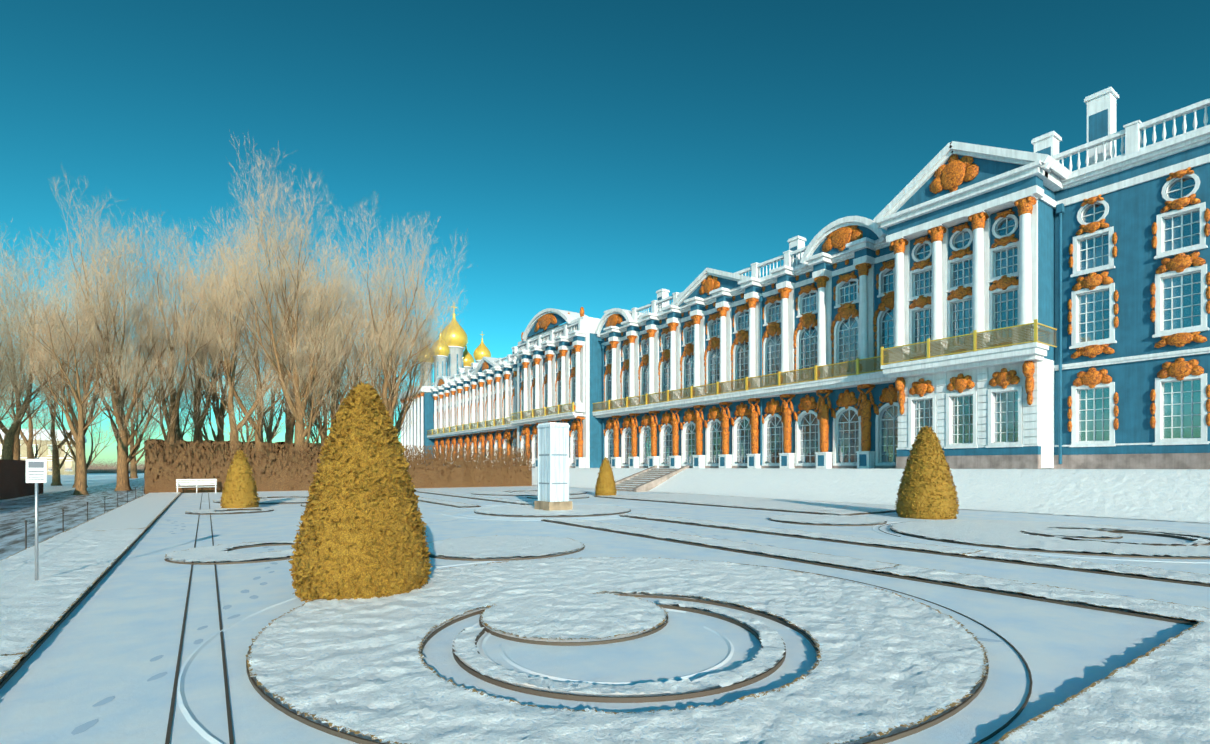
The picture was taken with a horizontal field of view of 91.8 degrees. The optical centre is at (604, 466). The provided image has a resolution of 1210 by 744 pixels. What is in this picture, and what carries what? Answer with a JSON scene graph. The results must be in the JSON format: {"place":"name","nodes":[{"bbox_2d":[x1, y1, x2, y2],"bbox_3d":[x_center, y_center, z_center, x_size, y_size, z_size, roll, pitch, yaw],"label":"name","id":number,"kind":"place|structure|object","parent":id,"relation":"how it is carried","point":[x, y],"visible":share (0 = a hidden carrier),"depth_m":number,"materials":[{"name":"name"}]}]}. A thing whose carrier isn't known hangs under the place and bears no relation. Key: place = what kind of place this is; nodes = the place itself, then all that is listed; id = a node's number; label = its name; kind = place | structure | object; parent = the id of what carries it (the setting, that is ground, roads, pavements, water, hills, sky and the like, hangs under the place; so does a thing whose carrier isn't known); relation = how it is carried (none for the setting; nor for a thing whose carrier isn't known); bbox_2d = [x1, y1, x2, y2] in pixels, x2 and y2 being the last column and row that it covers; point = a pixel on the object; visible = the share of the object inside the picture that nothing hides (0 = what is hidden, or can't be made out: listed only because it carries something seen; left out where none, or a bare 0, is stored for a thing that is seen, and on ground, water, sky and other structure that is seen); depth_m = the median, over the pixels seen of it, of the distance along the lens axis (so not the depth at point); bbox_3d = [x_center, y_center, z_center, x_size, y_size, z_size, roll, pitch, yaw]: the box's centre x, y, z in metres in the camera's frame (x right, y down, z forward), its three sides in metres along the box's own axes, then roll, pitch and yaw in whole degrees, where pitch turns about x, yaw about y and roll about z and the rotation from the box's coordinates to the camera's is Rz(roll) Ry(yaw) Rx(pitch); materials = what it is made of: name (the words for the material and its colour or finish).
{"place":"outdoors","nodes":[
{"label":"outdoors","id":0,"kind":"place"},
{"bbox_2d":[0,428,86,474],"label":"distant yellow building","id":1,"kind":"structure","parent":0,"point":[68,467],"depth_m":139.70,"materials":[{"name":"paint"}]},
{"bbox_2d":[399,306,490,466],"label":"palace church domes","id":2,"kind":"structure","parent":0,"point":[415,434],"depth_m":140.70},
{"bbox_2d":[0,473,1197,682],"bbox_3d":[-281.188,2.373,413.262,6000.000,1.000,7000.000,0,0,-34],"label":"snow field","id":3,"kind":"structure","parent":0,"point":[96,479],"depth_m":59.31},
{"bbox_2d":[0,459,42,499],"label":"hedge","id":4,"kind":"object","parent":3,"relation":"on","point":[13,484],"visible":0.81,"depth_m":35.51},
{"bbox_2d":[0,283,68,429],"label":"tree","id":5,"kind":"object","parent":3,"relation":"on","point":[5,398],"visible":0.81,"depth_m":40.28,"materials":[{"name":"brown plant"}]},
{"bbox_2d":[0,243,72,459],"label":"tree","id":6,"kind":"object","parent":3,"relation":"on","point":[16,453],"visible":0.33,"depth_m":51.40,"materials":[{"name":"brown plant"}]},
{"bbox_2d":[26,458,46,579],"bbox_3d":[-9.076,0.863,9.362,0.240,2.020,0.056,0,0,-34],"label":"info sign on pole","id":7,"kind":"object","parent":3,"relation":"on","point":[36,471],"visible":0.94,"depth_m":9.35,"materials":[{"name":"grey"}]},
{"bbox_2d":[0,316,80,458],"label":"tree","id":8,"kind":"object","parent":3,"relation":"on","point":[29,447],"visible":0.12,"depth_m":72.37,"materials":[{"name":"brown plant"}]},
{"bbox_2d":[0,217,124,459],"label":"tree","id":9,"kind":"object","parent":3,"relation":"on","point":[8,446],"visible":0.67,"depth_m":42.29,"materials":[{"name":"brown plant"}]},
{"bbox_2d":[13,322,112,485],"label":"tree","id":10,"kind":"object","parent":3,"relation":"on","point":[56,468],"visible":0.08,"depth_m":58.80,"materials":[{"name":"brown plant"}]},
{"bbox_2d":[0,478,144,559],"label":"alley","id":11,"kind":"structure","parent":3,"relation":"on","point":[16,513],"depth_m":24.62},
{"bbox_2d":[1,488,135,548],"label":"fence","id":12,"kind":"object","parent":11,"relation":"on","point":[63,512],"visible":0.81,"depth_m":16.82,"materials":[{"name":"grey metal"}]},
{"bbox_2d":[0,528,146,654],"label":"snowy lawn","id":13,"kind":"structure","parent":3,"relation":"on","point":[73,567],"depth_m":9.52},
{"bbox_2d":[0,245,147,494],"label":"tree","id":14,"kind":"object","parent":3,"relation":"on","point":[82,466],"visible":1,"depth_m":39.22,"materials":[{"name":"brown plant"}]},
{"bbox_2d":[1,227,146,487],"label":"tree","id":15,"kind":"object","parent":3,"relation":"on","point":[72,413],"visible":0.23,"depth_m":53.08,"materials":[{"name":"brown plant"}]},
{"bbox_2d":[53,298,169,462],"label":"tree","id":16,"kind":"object","parent":3,"relation":"on","point":[112,421],"visible":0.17,"depth_m":58.78,"materials":[{"name":"brown plant"}]},
{"bbox_2d":[64,492,180,531],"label":"snowy lawn","id":17,"kind":"structure","parent":3,"relation":"on","point":[145,510],"depth_m":21.88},
{"bbox_2d":[40,170,208,490],"bbox_3d":[-37.584,-10.124,45.556,10.594,24.292,10.199,0,0,-19],"label":"tree","id":18,"kind":"object","parent":3,"relation":"on","point":[123,461],"visible":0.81,"depth_m":46.00,"materials":[{"name":"brown plant"}]},
{"bbox_2d":[82,346,166,477],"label":"tree","id":19,"kind":"object","parent":3,"relation":"on","point":[133,467],"visible":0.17,"depth_m":97.57,"materials":[{"name":"brown plant"}]},
{"bbox_2d":[114,291,219,449],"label":"tree","id":20,"kind":"object","parent":3,"relation":"on","point":[177,438],"visible":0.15,"depth_m":76.52,"materials":[{"name":"brown plant"}]},
{"bbox_2d":[92,212,244,458],"bbox_3d":[-37.707,-9.633,49.425,14.288,23.345,10.500,0,0,31],"label":"tree","id":21,"kind":"object","parent":3,"relation":"on","point":[170,436],"visible":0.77,"depth_m":49.80,"materials":[{"name":"brown plant"}]},
{"bbox_2d":[176,479,216,492],"bbox_3d":[-29.035,1.368,41.709,2.400,1.010,0.670,0,0,-34],"label":"garden bench","id":22,"kind":"object","parent":3,"relation":"on","point":[196,482],"visible":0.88,"depth_m":41.86,"materials":[{"name":"white paint"}]},
{"bbox_2d":[86,439,320,472],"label":"distant woodland edge","id":23,"kind":"object","parent":3,"relation":"on","point":[103,469],"visible":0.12,"depth_m":182.16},
{"bbox_2d":[145,219,275,459],"bbox_3d":[-38.911,-10.844,58.699,11.605,25.802,15.792,0,0,-28],"label":"tree","id":24,"kind":"object","parent":3,"relation":"on","point":[198,432],"visible":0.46,"depth_m":56.80,"materials":[{"name":"brown plant"}]},
{"bbox_2d":[149,244,275,459],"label":"tree","id":25,"kind":"object","parent":3,"relation":"on","point":[219,436],"visible":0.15,"depth_m":63.85,"materials":[{"name":"brown plant"}]},
{"bbox_2d":[144,439,324,493],"bbox_3d":[-27.089,-0.106,45.255,13.362,4.036,1.786,0,0,-34],"label":"hornbeam hedge","id":26,"kind":"object","parent":3,"relation":"on","point":[286,474],"visible":0.71,"depth_m":43.59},
{"bbox_2d":[220,450,259,509],"bbox_3d":[-16.300,0.571,26.212,1.540,2.724,1.540,0,0,-34],"label":"topiary cone","id":27,"kind":"object","parent":3,"relation":"on","point":[240,489],"visible":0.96,"depth_m":25.83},
{"bbox_2d":[170,207,324,476],"bbox_3d":[-35.628,-11.173,56.690,15.449,26.486,12.618,0,0,4],"label":"tree","id":28,"kind":"object","parent":3,"relation":"on","point":[259,434],"visible":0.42,"depth_m":56.79,"materials":[{"name":"brown plant"}]},
{"bbox_2d":[164,214,332,460],"bbox_3d":[-30.574,-9.776,51.010,11.266,23.648,13.793,0,0,40],"label":"tree","id":29,"kind":"object","parent":3,"relation":"on","point":[235,428],"visible":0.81,"depth_m":49.44,"materials":[{"name":"brown plant"}]},
{"bbox_2d":[217,351,279,462],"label":"tree","id":30,"kind":"object","parent":3,"relation":"on","point":[248,426],"visible":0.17,"depth_m":102.53,"materials":[{"name":"brown plant"}]},
{"bbox_2d":[231,270,306,472],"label":"tree","id":31,"kind":"object","parent":3,"relation":"on","point":[270,434],"visible":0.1,"depth_m":79.82,"materials":[{"name":"brown plant"}]},
{"bbox_2d":[199,129,379,461],"bbox_3d":[-26.179,-12.946,48.659,13.087,30.008,12.599,0,0,27],"label":"tree","id":32,"kind":"object","parent":3,"relation":"on","point":[297,410],"visible":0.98,"depth_m":48.97,"materials":[{"name":"brown plant"}]},
{"bbox_2d":[235,196,349,462],"bbox_3d":[-34.029,-12.946,65.083,12.598,30.008,13.087,0,0,25],"label":"tree","id":33,"kind":"object","parent":3,"relation":"on","point":[290,422],"visible":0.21,"depth_m":64.74,"materials":[{"name":"brown plant"}]},
{"bbox_2d":[260,285,375,445],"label":"tree","id":34,"kind":"object","parent":3,"relation":"on","point":[324,430],"visible":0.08,"depth_m":71.07,"materials":[{"name":"brown plant"}]},
{"bbox_2d":[300,334,349,459],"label":"tree","id":35,"kind":"object","parent":3,"relation":"on","point":[320,413],"visible":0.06,"depth_m":90.02,"materials":[{"name":"brown plant"}]},
{"bbox_2d":[261,249,404,449],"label":"tree","id":36,"kind":"object","parent":3,"relation":"on","point":[332,409],"visible":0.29,"depth_m":54.99,"materials":[{"name":"brown plant"}]},
{"bbox_2d":[266,234,402,413],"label":"tree","id":37,"kind":"object","parent":3,"relation":"on","point":[336,399],"visible":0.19,"depth_m":61.94,"materials":[{"name":"brown plant"}]},
{"bbox_2d":[288,381,432,601],"bbox_3d":[-3.641,0.319,8.826,1.982,3.211,1.996,0,0,-34],"label":"topiary cone","id":38,"kind":"object","parent":3,"relation":"on","point":[362,533],"visible":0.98,"depth_m":8.27,"materials":[{"name":"plant"}]},
{"bbox_2d":[320,195,470,417],"bbox_3d":[-18.809,-11.449,55.277,12.158,27.031,16.544,0,0,7],"label":"tree","id":39,"kind":"object","parent":3,"relation":"on","point":[390,407],"visible":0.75,"depth_m":54.56,"materials":[{"name":"brown plant"}]},
{"bbox_2d":[342,286,448,434],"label":"tree","id":40,"kind":"object","parent":3,"relation":"on","point":[414,373],"visible":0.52,"depth_m":59.31,"materials":[{"name":"brown plant"}]},
{"bbox_2d":[348,226,448,439],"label":"tree","id":41,"kind":"object","parent":3,"relation":"on","point":[400,414],"visible":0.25,"depth_m":65.52,"materials":[{"name":"brown plant"}]},
{"bbox_2d":[403,444,531,487],"bbox_3d":[-13.902,-0.117,54.228,15.270,3.980,1.801,0,0,-34],"label":"hornbeam hedge","id":42,"kind":"object","parent":3,"relation":"on","point":[437,471],"visible":0.71,"depth_m":54.36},
{"bbox_2d":[0,486,1209,743],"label":"snowy ground","id":43,"kind":"structure","parent":3,"relation":"on","point":[118,628],"depth_m":6.78,"materials":[{"name":"snow"}]},
{"bbox_2d":[213,495,308,502],"bbox_3d":[-17.552,1.804,33.599,8.160,0.049,8.160,0,0,-34],"label":"flower bed","id":44,"kind":"object","parent":43,"relation":"on","point":[278,500],"visible":0.35,"depth_m":31.65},
{"bbox_2d":[0,490,1209,743],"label":"garden edging","id":45,"kind":"object","parent":43,"relation":"on","point":[576,698],"visible":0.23,"depth_m":7.10,"materials":[{"name":"brown"}]},
{"bbox_2d":[0,654,24,679],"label":"lawn","id":46,"kind":"structure","parent":45,"relation":"on","point":[8,663],"depth_m":5.44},
{"bbox_2d":[185,507,273,512],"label":"flower bed","id":47,"kind":"object","parent":45,"relation":"on","point":[213,511],"visible":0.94,"depth_m":24.37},
{"bbox_2d":[164,541,300,561],"bbox_3d":[-7.642,1.807,12.764,3.100,0.039,3.100,0,0,-34],"label":"parterre scroll","id":48,"kind":"object","parent":45,"relation":"on","point":[215,553],"visible":0.81,"depth_m":12.10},
{"bbox_2d":[418,497,479,506],"bbox_3d":[-12.936,1.806,36.983,1.000,0.045,24.000,0,0,-34],"label":"snowy garden bed","id":49,"kind":"object","parent":45,"relation":"on","point":[444,502],"visible":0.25,"depth_m":29.78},
{"bbox_2d":[415,489,533,503],"bbox_3d":[-10.208,1.803,38.840,1.000,0.044,24.000,0,0,-34],"label":"parterre band","id":50,"kind":"object","parent":45,"relation":"on","point":[498,499],"visible":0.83,"depth_m":34.64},
{"bbox_2d":[427,535,586,558],"bbox_3d":[-2.380,1.806,13.564,3.800,0.045,3.800,0,0,-34],"label":"parterre bed","id":51,"kind":"object","parent":45,"relation":"on","point":[494,546],"visible":0.96,"depth_m":13.29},
{"bbox_2d":[472,490,583,494],"bbox_3d":[-5.367,1.804,41.893,8.160,0.047,8.160,0,0,-34],"label":"snowy flower bed","id":52,"kind":"object","parent":45,"relation":"on","point":[499,492],"visible":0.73,"depth_m":41.36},
{"bbox_2d":[473,504,629,515],"bbox_3d":[-2.212,1.806,25.048,6.600,0.049,6.600,0,0,-34],"label":"parterre statue bed","id":53,"kind":"object","parent":45,"relation":"on","point":[527,510],"visible":0.77,"depth_m":24.29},
{"bbox_2d":[534,422,571,510],"bbox_3d":[-2.212,-0.012,25.048,1.120,3.690,1.320,0,0,-34],"label":"statue winter case","id":54,"kind":"object","parent":53,"relation":"on","point":[553,465],"visible":1,"depth_m":24.67,"materials":[{"name":"wood"}]},
{"bbox_2d":[600,493,896,514],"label":"parterre lawn","id":55,"kind":"structure","parent":45,"relation":"on","point":[785,504],"depth_m":29.09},
{"bbox_2d":[768,514,886,523],"bbox_3d":[7.706,1.807,20.428,3.800,0.044,3.800,0,0,-34],"label":"parterre bed","id":56,"kind":"object","parent":45,"relation":"on","point":[825,518],"visible":1,"depth_m":20.20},
{"bbox_2d":[245,557,989,743],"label":"circular flower bed","id":57,"kind":"object","parent":43,"relation":"on","point":[887,662],"visible":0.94,"depth_m":5.56,"materials":[{"name":"snow"}]},
{"bbox_2d":[46,504,1189,734],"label":"footprints","id":58,"kind":"object","parent":43,"relation":"on","point":[90,724],"visible":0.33,"depth_m":6.27,"materials":[{"name":"white"}]},
{"bbox_2d":[595,457,616,495],"bbox_3d":[0.043,0.639,37.709,1.477,2.565,1.467,0,0,-34],"label":"topiary cone","id":59,"kind":"object","parent":3,"relation":"on","point":[605,485],"visible":0.94,"depth_m":37.31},
{"bbox_2d":[529,468,733,493],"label":"bank slope","id":60,"kind":"structure","parent":3,"relation":"on","point":[689,480],"depth_m":45.00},
{"bbox_2d":[615,465,688,491],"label":"bank stairs","id":61,"kind":"structure","parent":3,"relation":"on","point":[650,478],"depth_m":46.51,"materials":[{"name":"stone"}]},
{"bbox_2d":[176,491,1205,743],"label":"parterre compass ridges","id":62,"kind":"object","parent":3,"relation":"on","point":[194,721],"visible":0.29,"depth_m":5.58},
{"bbox_2d":[543,517,899,569],"bbox_3d":[1.637,1.808,15.571,1.000,0.051,12.200,0,0,-34],"label":"snowy garden bed","id":63,"kind":"object","parent":3,"relation":"on","point":[833,559],"visible":1,"depth_m":13.25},
{"bbox_2d":[619,514,982,554],"bbox_3d":[4.365,1.804,17.428,1.000,0.045,12.200,0,0,-34],"label":"snowy garden bed","id":64,"kind":"object","parent":3,"relation":"on","point":[946,549],"visible":0.98,"depth_m":15.30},
{"bbox_2d":[693,468,1070,512],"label":"bank slope","id":65,"kind":"structure","parent":3,"relation":"on","point":[1016,490],"depth_m":31.30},
{"bbox_2d":[895,426,958,519],"bbox_3d":[11.892,0.187,21.718,2.139,3.479,2.126,0,0,-34],"label":"topiary cone","id":66,"kind":"object","parent":3,"relation":"on","point":[927,488],"visible":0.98,"depth_m":21.14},
{"bbox_2d":[874,565,1209,622],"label":"snowy garden bed","id":67,"kind":"object","parent":3,"relation":"on","point":[1174,610],"visible":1,"depth_m":8.31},
{"bbox_2d":[888,520,1209,556],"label":"snowy flower bed","id":68,"kind":"object","parent":3,"relation":"on","point":[998,532],"visible":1,"depth_m":15.49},
{"bbox_2d":[963,551,1209,582],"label":"snowy garden bed","id":69,"kind":"object","parent":3,"relation":"on","point":[1168,574],"visible":1,"depth_m":10.62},
{"bbox_2d":[993,622,1209,743],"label":"parterre lawn","id":70,"kind":"structure","parent":3,"relation":"on","point":[1160,694],"depth_m":4.42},
{"bbox_2d":[1033,469,1209,522],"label":"bank slope","id":71,"kind":"structure","parent":3,"relation":"on","point":[1180,495],"depth_m":22.57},
{"bbox_2d":[0,0,1209,466],"label":"sky","id":72,"kind":"structure","parent":0,"point":[596,156],"materials":[{"name":"blue"}]},
{"bbox_2d":[873,141,1071,468],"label":"palace pavilion","id":73,"kind":"structure","parent":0,"point":[969,357],"depth_m":36.49,"materials":[{"name":"paint"}]},
{"label":"snowy terrace","id":74,"kind":"object","parent":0,"visible":0},
{"bbox_2d":[427,383,439,455],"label":"palace bay","id":75,"kind":"object","parent":74,"relation":"on","point":[434,391],"visible":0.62,"depth_m":129.85,"materials":[{"name":"paint"}]},
{"bbox_2d":[432,386,444,458],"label":"palace bay","id":76,"kind":"object","parent":74,"relation":"on","point":[440,389],"visible":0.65,"depth_m":126.87,"materials":[{"name":"paint"}]},
{"bbox_2d":[437,377,450,463],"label":"palace bay","id":77,"kind":"object","parent":74,"relation":"on","point":[447,392],"visible":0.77,"depth_m":123.78,"materials":[{"name":"paint"}]},
{"bbox_2d":[443,374,457,462],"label":"palace bay","id":78,"kind":"object","parent":74,"relation":"on","point":[454,394],"visible":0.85,"depth_m":120.72,"materials":[{"name":"paint"}]},
{"bbox_2d":[449,372,463,458],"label":"palace bay","id":79,"kind":"object","parent":74,"relation":"on","point":[460,399],"visible":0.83,"depth_m":117.67,"materials":[{"name":"paint"}]},
{"bbox_2d":[456,370,470,460],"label":"palace bay","id":80,"kind":"object","parent":74,"relation":"on","point":[465,380],"visible":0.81,"depth_m":114.59,"materials":[{"name":"paint"}]},
{"bbox_2d":[463,367,478,467],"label":"palace bay","id":81,"kind":"object","parent":74,"relation":"on","point":[474,408],"visible":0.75,"depth_m":111.53,"materials":[{"name":"paint"}]},
{"bbox_2d":[434,87,1118,468],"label":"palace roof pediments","id":82,"kind":"object","parent":74,"relation":"on","point":[838,235],"visible":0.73,"depth_m":58.06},
{"bbox_2d":[470,372,485,459],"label":"palace bay","id":83,"kind":"object","parent":82,"relation":"attached to","point":[481,376],"visible":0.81,"depth_m":108.41,"materials":[{"name":"paint"}]},
{"bbox_2d":[477,369,494,460],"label":"palace bay","id":84,"kind":"object","parent":82,"relation":"attached to","point":[489,404],"visible":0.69,"depth_m":105.32,"materials":[{"name":"paint"}]},
{"bbox_2d":[485,358,502,461],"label":"palace bay","id":85,"kind":"object","parent":82,"relation":"attached to","point":[498,398],"visible":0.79,"depth_m":102.27,"materials":[{"name":"paint"}]},
{"bbox_2d":[494,354,511,467],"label":"palace bay","id":86,"kind":"object","parent":82,"relation":"attached to","point":[505,366],"visible":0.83,"depth_m":99.18,"materials":[{"name":"paint"}]},
{"bbox_2d":[503,353,517,460],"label":"palace bay","id":87,"kind":"object","parent":82,"relation":"attached to","point":[513,363],"visible":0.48,"depth_m":97.88,"materials":[{"name":"paint"}]},
{"bbox_2d":[510,340,531,466],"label":"palace centre bay","id":88,"kind":"object","parent":82,"relation":"attached to","point":[523,356],"visible":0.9,"depth_m":88.13,"materials":[{"name":"paint"}]},
{"bbox_2d":[521,335,542,467],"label":"palace centre bay","id":89,"kind":"object","parent":82,"relation":"attached to","point":[536,351],"visible":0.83,"depth_m":85.23,"materials":[{"name":"paint"}]},
{"bbox_2d":[532,330,555,422],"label":"palace centre bay","id":90,"kind":"object","parent":82,"relation":"attached to","point":[548,346],"visible":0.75,"depth_m":81.81,"materials":[{"name":"paint"}]},
{"bbox_2d":[545,325,569,464],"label":"palace centre bay","id":91,"kind":"object","parent":82,"relation":"attached to","point":[562,344],"visible":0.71,"depth_m":78.75,"materials":[{"name":"paint"}]},
{"bbox_2d":[558,319,585,467],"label":"palace centre bay","id":92,"kind":"object","parent":82,"relation":"attached to","point":[576,405],"visible":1,"depth_m":75.70,"materials":[{"name":"paint"}]},
{"bbox_2d":[592,326,620,467],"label":"palace bay atlantes","id":93,"kind":"object","parent":82,"relation":"attached to","point":[610,337],"visible":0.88,"depth_m":73.61,"materials":[{"name":"paint"}]},
{"bbox_2d":[609,307,639,467],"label":"palace bay atlantes","id":94,"kind":"object","parent":82,"relation":"attached to","point":[629,382],"visible":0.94,"depth_m":70.60,"materials":[{"name":"paint"}]},
{"bbox_2d":[626,300,659,467],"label":"palace bay atlantes","id":95,"kind":"object","parent":82,"relation":"attached to","point":[648,371],"visible":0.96,"depth_m":68.36,"materials":[{"name":"paint"}]},
{"bbox_2d":[646,292,680,467],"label":"palace bay atlantes","id":96,"kind":"object","parent":82,"relation":"attached to","point":[669,366],"visible":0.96,"depth_m":65.33,"materials":[{"name":"paint"}]},
{"bbox_2d":[667,292,705,467],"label":"palace bay atlantes","id":97,"kind":"object","parent":82,"relation":"attached to","point":[690,413],"visible":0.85,"depth_m":62.32,"materials":[{"name":"paint"}]},
{"bbox_2d":[691,287,732,467],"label":"palace bay atlantes","id":98,"kind":"object","parent":82,"relation":"attached to","point":[717,355],"visible":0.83,"depth_m":59.32,"materials":[{"name":"paint"}]},
{"bbox_2d":[717,262,761,467],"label":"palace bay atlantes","id":99,"kind":"object","parent":82,"relation":"attached to","point":[744,408],"visible":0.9,"depth_m":56.25,"materials":[{"name":"paint"}]},
{"bbox_2d":[746,250,794,467],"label":"palace bay atlantes","id":100,"kind":"object","parent":82,"relation":"attached to","point":[778,286],"visible":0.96,"depth_m":53.12,"materials":[{"name":"paint"}]},
{"bbox_2d":[779,246,832,467],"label":"palace bay atlantes","id":101,"kind":"object","parent":82,"relation":"attached to","point":[812,345],"visible":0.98,"depth_m":50.14,"materials":[{"name":"paint"}]},
{"bbox_2d":[815,237,875,468],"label":"palace bay atlantes","id":102,"kind":"object","parent":82,"relation":"attached to","point":[852,340],"visible":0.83,"depth_m":47.03,"materials":[{"name":"paint"}]},
{"bbox_2d":[857,237,897,468],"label":"palace bay atlantes","id":103,"kind":"object","parent":82,"relation":"attached to","point":[884,424],"visible":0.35,"depth_m":44.83,"materials":[{"name":"paint"}]},
{"bbox_2d":[1052,120,1141,468],"bbox_3d":[28.567,-9.452,34.103,1.120,19.150,4.065,0,0,-34],"label":"facade bay","id":104,"kind":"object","parent":82,"relation":"attached to","point":[1096,199],"depth_m":34.09,"materials":[{"name":"paint"}]},
{"bbox_2d":[1131,98,1209,468],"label":"facade bay","id":105,"kind":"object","parent":82,"relation":"attached to","point":[1172,300],"depth_m":31.46,"materials":[{"name":"paint"}]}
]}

